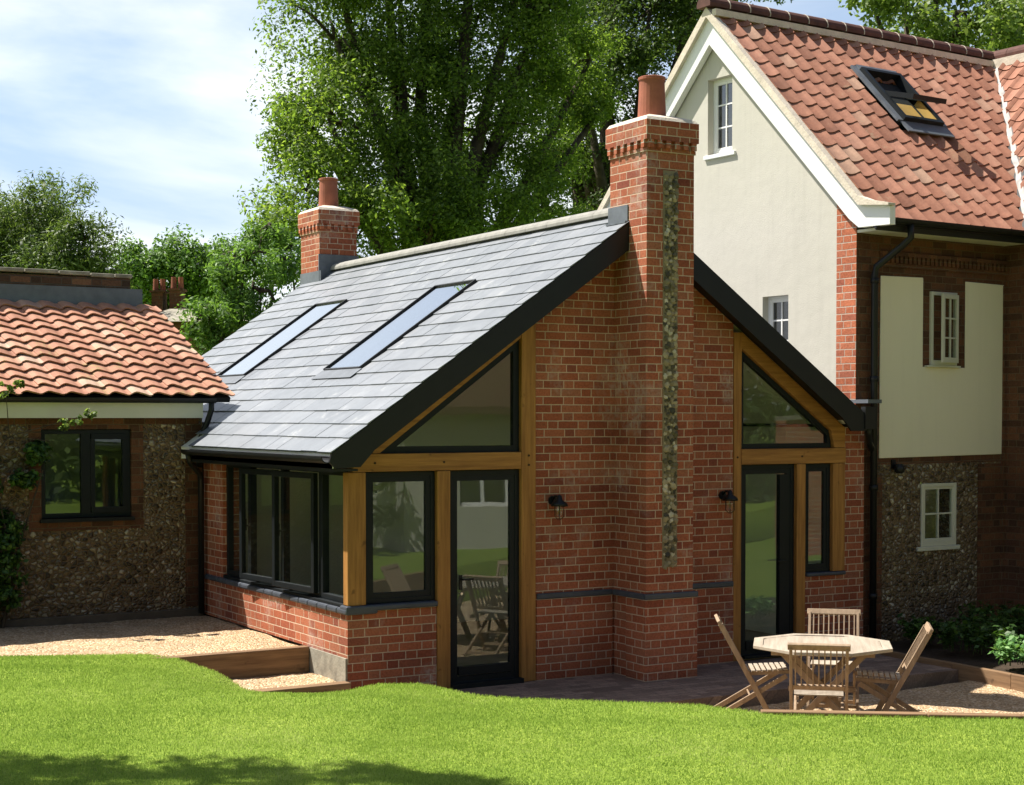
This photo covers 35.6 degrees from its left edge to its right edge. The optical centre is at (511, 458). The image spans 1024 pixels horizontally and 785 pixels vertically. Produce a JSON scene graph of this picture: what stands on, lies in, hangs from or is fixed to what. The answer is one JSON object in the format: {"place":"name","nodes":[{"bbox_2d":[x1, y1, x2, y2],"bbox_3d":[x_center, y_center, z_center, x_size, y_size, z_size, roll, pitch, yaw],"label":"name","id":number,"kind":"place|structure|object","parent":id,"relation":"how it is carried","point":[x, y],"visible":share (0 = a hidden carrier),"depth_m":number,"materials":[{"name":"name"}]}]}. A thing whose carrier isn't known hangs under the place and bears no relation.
{"place":"outdoors","nodes":[
{"label":"outdoors","id":0,"kind":"place"},
{"bbox_2d":[0,615,297,656],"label":"gravel terrace","id":1,"kind":"structure","parent":0,"point":[184,635],"depth_m":15.89,"materials":[{"name":"beige gravel"}]},
{"bbox_2d":[0,379,97,627],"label":"climbing shrub","id":2,"kind":"object","parent":1,"relation":"on","point":[12,530],"visible":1,"depth_m":16.51,"materials":[{"name":"green plant"}]},
{"bbox_2d":[0,284,234,626],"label":"flint outbuilding","id":3,"kind":"structure","parent":1,"relation":"on","point":[111,534],"depth_m":17.40,"materials":[{"name":"brown stone"}]},
{"bbox_2d":[40,429,134,522],"bbox_3d":[-4.563,0.178,17.105,1.010,0.988,0.140,-1,2,-30],"label":"window","id":4,"kind":"structure","parent":3,"relation":"in","point":[87,437],"depth_m":17.13,"materials":[{"name":"black metal"}]},
{"bbox_2d":[0,0,1018,309],"label":"sky","id":5,"kind":"structure","parent":0,"point":[145,99],"materials":[{"name":"blue"}]},
{"bbox_2d":[0,653,1023,784],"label":"lawn","id":6,"kind":"structure","parent":0,"point":[137,766],"depth_m":10.38,"materials":[{"name":"green plant"}]},
{"bbox_2d":[230,672,335,689],"bbox_3d":[-2.346,2.039,14.388,1.520,0.030,0.830,-1,2,-30],"label":"gravel step","id":7,"kind":"object","parent":6,"relation":"on","point":[282,680],"visible":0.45,"depth_m":14.61,"materials":[{"name":"beige gravel"}]},
{"bbox_2d":[153,645,308,678],"bbox_3d":[-2.625,1.922,14.778,1.575,0.260,0.110,-1,2,-31],"label":"timber sleeper","id":8,"kind":"object","parent":7,"relation":"on","point":[252,663],"visible":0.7,"depth_m":14.86,"materials":[{"name":"brown wood"}]},
{"bbox_2d":[255,681,350,693],"bbox_3d":[-1.978,2.127,14.069,1.175,0.220,0.130,-1,2,-31],"label":"timber sleeper","id":9,"kind":"object","parent":6,"relation":"on","point":[328,687],"visible":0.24,"depth_m":14.15,"materials":[{"name":"brown wood"}]},
{"bbox_2d":[453,654,957,708],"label":"patio paving","id":10,"kind":"structure","parent":0,"point":[712,684],"depth_m":15.22,"materials":[{"name":"stone"}]},
{"bbox_2d":[180,75,881,689],"bbox_3d":[-0.757,-0.840,18.989,6.638,5.985,8.468,-1,2,-30],"label":"brick extension","id":11,"kind":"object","parent":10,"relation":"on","point":[394,451],"visible":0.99,"depth_m":15.79,"materials":[{"name":"brick"}]},
{"bbox_2d":[226,465,249,579],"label":"window","id":12,"kind":"structure","parent":11,"relation":"in","point":[229,468],"depth_m":17.20,"materials":[{"name":"black metal"}]},
{"bbox_2d":[239,466,281,587],"bbox_3d":[-2.545,0.671,16.228,0.217,1.215,0.898,-1,2,-30],"label":"window","id":13,"kind":"structure","parent":11,"relation":"in","point":[253,472],"depth_m":16.46,"materials":[{"name":"black metal"}]},
{"bbox_2d":[272,469,320,596],"bbox_3d":[-2.078,0.692,15.430,0.212,1.215,0.948,-1,2,-30],"label":"window","id":14,"kind":"structure","parent":11,"relation":"in","point":[285,474],"depth_m":15.67,"materials":[{"name":"black metal"}]},
{"bbox_2d":[320,471,347,602],"bbox_3d":[-1.624,0.709,14.791,0.070,1.215,0.610,-1,2,-30],"label":"window","id":15,"kind":"structure","parent":11,"relation":"in","point":[324,476],"depth_m":15.01,"materials":[{"name":"black metal"}]},
{"bbox_2d":[365,471,434,603],"bbox_3d":[-1.049,0.719,14.739,0.725,1.206,0.060,-1,2,-30],"label":"window","id":16,"kind":"structure","parent":11,"relation":"in","point":[428,477],"depth_m":14.77,"materials":[{"name":"black metal"}]},
{"bbox_2d":[380,340,518,452],"bbox_3d":[-0.594,-0.603,14.968,1.492,1.088,0.060,-1,2,-30],"label":"gable window","id":17,"kind":"structure","parent":11,"relation":"in","point":[513,350],"depth_m":15.13,"materials":[{"name":"black metal"}]},
{"bbox_2d":[446,469,523,689],"bbox_3d":[-0.256,1.130,15.156,0.770,2.048,0.155,-1,2,-30],"label":"door","id":18,"kind":"structure","parent":11,"relation":"in","point":[504,673],"depth_m":15.22,"materials":[{"name":"black metal"}]},
{"bbox_2d":[548,495,567,519],"bbox_3d":[0.448,0.469,15.410,0.170,0.244,0.205,-1,2,-30],"label":"wall light","id":19,"kind":"object","parent":11,"relation":"attached to","point":[558,501],"visible":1,"depth_m":15.37,"materials":[{"name":"black paint"}]},
{"bbox_2d":[719,490,737,512],"bbox_3d":[2.237,0.442,16.451,0.170,0.244,0.205,-1,2,-30],"label":"wall light","id":20,"kind":"object","parent":11,"relation":"attached to","point":[729,496],"visible":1,"depth_m":16.41,"materials":[{"name":"black paint"}]},
{"bbox_2d":[741,464,793,658],"bbox_3d":[2.704,1.085,16.878,0.746,2.048,0.155,-1,2,-30],"label":"door","id":21,"kind":"structure","parent":11,"relation":"in","point":[785,472],"depth_m":17.00,"materials":[{"name":"black metal"}]},
{"bbox_2d":[741,352,830,448],"bbox_3d":[2.900,-0.635,17.002,1.251,1.045,0.060,-1,2,-30],"label":"gable window","id":22,"kind":"structure","parent":11,"relation":"in","point":[826,443],"depth_m":16.97,"materials":[{"name":"black metal"}]},
{"bbox_2d":[880,651,906,659],"bbox_3d":[4.067,2.171,16.980,0.060,0.240,0.453,-1,2,-24],"label":"bed edging","id":23,"kind":"object","parent":10,"relation":"on","point":[895,654],"visible":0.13,"depth_m":16.91,"materials":[{"name":"brown wood"}]},
{"bbox_2d":[916,656,954,667],"bbox_3d":[4.322,2.184,16.492,0.060,0.240,0.650,-1,2,-30],"label":"bed edging","id":24,"kind":"object","parent":10,"relation":"on","point":[935,662],"visible":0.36,"depth_m":16.39,"materials":[{"name":"brown wood"}]},
{"bbox_2d":[740,680,1023,713],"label":"gravel patio","id":25,"kind":"structure","parent":0,"point":[969,696],"depth_m":14.93,"materials":[{"name":"beige gravel"}]},
{"bbox_2d":[714,614,788,708],"bbox_3d":[2.058,1.836,13.964,0.710,0.900,0.480,0,2,4],"label":"garden chair","id":26,"kind":"object","parent":25,"relation":"on","point":[769,674],"visible":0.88,"depth_m":13.77,"materials":[{"name":"brown wood"}]},
{"bbox_2d":[787,643,850,710],"bbox_3d":[2.424,1.872,12.603,0.480,0.900,0.710,0,2,11],"label":"garden chair","id":27,"kind":"object","parent":25,"relation":"on","point":[813,689],"visible":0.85,"depth_m":12.48,"materials":[{"name":"brown wood"}]},
{"bbox_2d":[753,633,892,710],"bbox_3d":[2.614,1.926,13.460,1.136,0.746,1.136,0,2,10],"label":"garden table","id":28,"kind":"object","parent":25,"relation":"on","point":[862,648],"visible":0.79,"depth_m":13.40,"materials":[{"name":"brown wood"}]},
{"bbox_2d":[807,608,860,710],"bbox_3d":[2.885,1.827,14.322,0.480,0.900,0.710,0,2,12],"label":"garden chair","id":29,"kind":"object","parent":25,"relation":"on","point":[834,612],"visible":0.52,"depth_m":14.49,"materials":[{"name":"brown wood"}]},
{"bbox_2d":[761,709,926,717],"bbox_3d":[2.374,2.086,11.437,1.168,0.550,0.090,0,2,5],"label":"timber sleeper","id":30,"kind":"object","parent":25,"relation":"on","point":[892,714],"visible":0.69,"depth_m":11.39,"materials":[{"name":"brown wood"}]},
{"bbox_2d":[854,622,933,711],"bbox_3d":[3.261,1.849,13.488,0.710,0.900,0.480,0,2,11],"label":"garden chair","id":31,"kind":"object","parent":25,"relation":"on","point":[888,697],"visible":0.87,"depth_m":13.37,"materials":[{"name":"brown wood"}]},
{"bbox_2d":[926,712,1023,719],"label":"timber sleeper","id":32,"kind":"object","parent":25,"relation":"on","point":[974,715],"visible":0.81,"depth_m":11.32,"materials":[{"name":"brown wood"}]},
{"bbox_2d":[952,663,1013,688],"bbox_3d":[4.679,2.201,15.861,0.060,0.240,0.800,-1,2,-29],"label":"bed edging","id":33,"kind":"object","parent":25,"relation":"on","point":[997,678],"visible":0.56,"depth_m":15.81,"materials":[{"name":"brown wood"}]},
{"bbox_2d":[1011,674,1023,691],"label":"bed edging","id":34,"kind":"object","parent":25,"relation":"on","point":[1017,682],"visible":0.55,"depth_m":15.42,"materials":[{"name":"brown wood"}]},
{"bbox_2d":[890,630,1023,674],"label":"flower bed soil","id":35,"kind":"structure","parent":0,"point":[939,651],"depth_m":17.00,"materials":[{"name":"brown soil"}]},
{"bbox_2d":[897,613,960,643],"bbox_3d":[4.511,1.853,17.497,0.748,0.283,0.690,-1,2,-30],"label":"leafy plant","id":36,"kind":"object","parent":35,"relation":"on","point":[917,626],"visible":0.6,"depth_m":17.41,"materials":[{"name":"green plant"}]},
{"bbox_2d":[937,617,1018,654],"bbox_3d":[4.917,1.852,16.822,0.834,0.320,0.893,1,2,30],"label":"leafy plant","id":37,"kind":"object","parent":35,"relation":"on","point":[982,637],"visible":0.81,"depth_m":16.71,"materials":[{"name":"green plant"}]},
{"bbox_2d":[954,599,1023,640],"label":"leafy plant","id":38,"kind":"object","parent":35,"relation":"on","point":[1017,619],"visible":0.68,"depth_m":17.61,"materials":[{"name":"green plant"}]},
{"bbox_2d":[988,634,1023,665],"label":"leafy plant","id":39,"kind":"object","parent":35,"relation":"on","point":[1008,650],"visible":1,"depth_m":15.79,"materials":[{"name":"green plant"}]},
{"label":"ground","id":40,"kind":"structure","parent":0,"visible":0},
{"bbox_2d":[0,267,131,288],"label":"old wall","id":41,"kind":"structure","parent":40,"relation":"on","point":[31,276],"depth_m":18.43,"materials":[{"name":"brick"}]},
{"bbox_2d":[0,167,142,293],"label":"willow tree","id":42,"kind":"object","parent":40,"relation":"on","point":[53,232],"visible":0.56,"depth_m":44.92,"materials":[{"name":"green plant"}]},
{"bbox_2d":[107,221,256,309],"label":"maple tree","id":43,"kind":"object","parent":40,"relation":"on","point":[165,261],"visible":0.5,"depth_m":59.34,"materials":[{"name":"green plant"}]},
{"bbox_2d":[149,277,247,354],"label":"distant house","id":44,"kind":"structure","parent":40,"relation":"on","point":[159,298],"depth_m":46.11,"materials":[{"name":"brown brick"}]},
{"bbox_2d":[173,218,300,355],"bbox_3d":[-4.118,-1.055,27.813,1.901,6.454,4.155,1,2,20],"label":"birch tree","id":45,"kind":"object","parent":40,"relation":"on","point":[233,312],"visible":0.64,"depth_m":26.88,"materials":[{"name":"green plant"}]},
{"bbox_2d":[233,0,629,282],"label":"ash tree","id":46,"kind":"object","parent":40,"relation":"on","point":[452,166],"visible":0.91,"depth_m":36.14,"materials":[{"name":"green plant"}]},
{"bbox_2d":[516,0,792,222],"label":"sycamore tree","id":47,"kind":"object","parent":40,"relation":"on","point":[675,22],"visible":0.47,"depth_m":43.26,"materials":[{"name":"green plant"}]},
{"bbox_2d":[597,0,1023,641],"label":"rendered house","id":48,"kind":"structure","parent":40,"relation":"on","point":[859,212],"depth_m":18.59,"materials":[{"name":"paint"}]},
{"bbox_2d":[703,77,735,160],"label":"window","id":49,"kind":"structure","parent":48,"relation":"in","point":[722,136],"depth_m":19.42,"materials":[{"name":"white paint"}]},
{"bbox_2d":[768,296,787,340],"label":"window","id":50,"kind":"structure","parent":48,"relation":"in","point":[777,306],"depth_m":18.68,"materials":[{"name":"white paint"}]},
{"bbox_2d":[891,460,904,473],"bbox_3d":[4.322,0.089,17.838,0.124,0.152,0.151,-1,2,-34],"label":"security light","id":51,"kind":"object","parent":48,"relation":"attached to","point":[899,468],"visible":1,"depth_m":17.79,"materials":[{"name":"black paint"}]},
{"bbox_2d":[850,64,954,137],"bbox_3d":[4.792,-4.396,19.582,0.870,0.963,0.934,-1,2,-34],"label":"roof window","id":52,"kind":"structure","parent":48,"relation":"in","point":[909,109],"depth_m":19.50,"materials":[{"name":"black metal"}]},
{"bbox_2d":[916,482,959,551],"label":"window","id":53,"kind":"structure","parent":48,"relation":"in","point":[944,543],"depth_m":18.34,"materials":[{"name":"beige paint"}]},
{"bbox_2d":[924,291,960,367],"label":"window","id":54,"kind":"structure","parent":48,"relation":"in","point":[949,362],"depth_m":18.20,"materials":[{"name":"beige paint"}]},
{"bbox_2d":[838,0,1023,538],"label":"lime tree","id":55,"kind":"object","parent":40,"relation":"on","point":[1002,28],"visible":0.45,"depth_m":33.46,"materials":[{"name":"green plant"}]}
]}

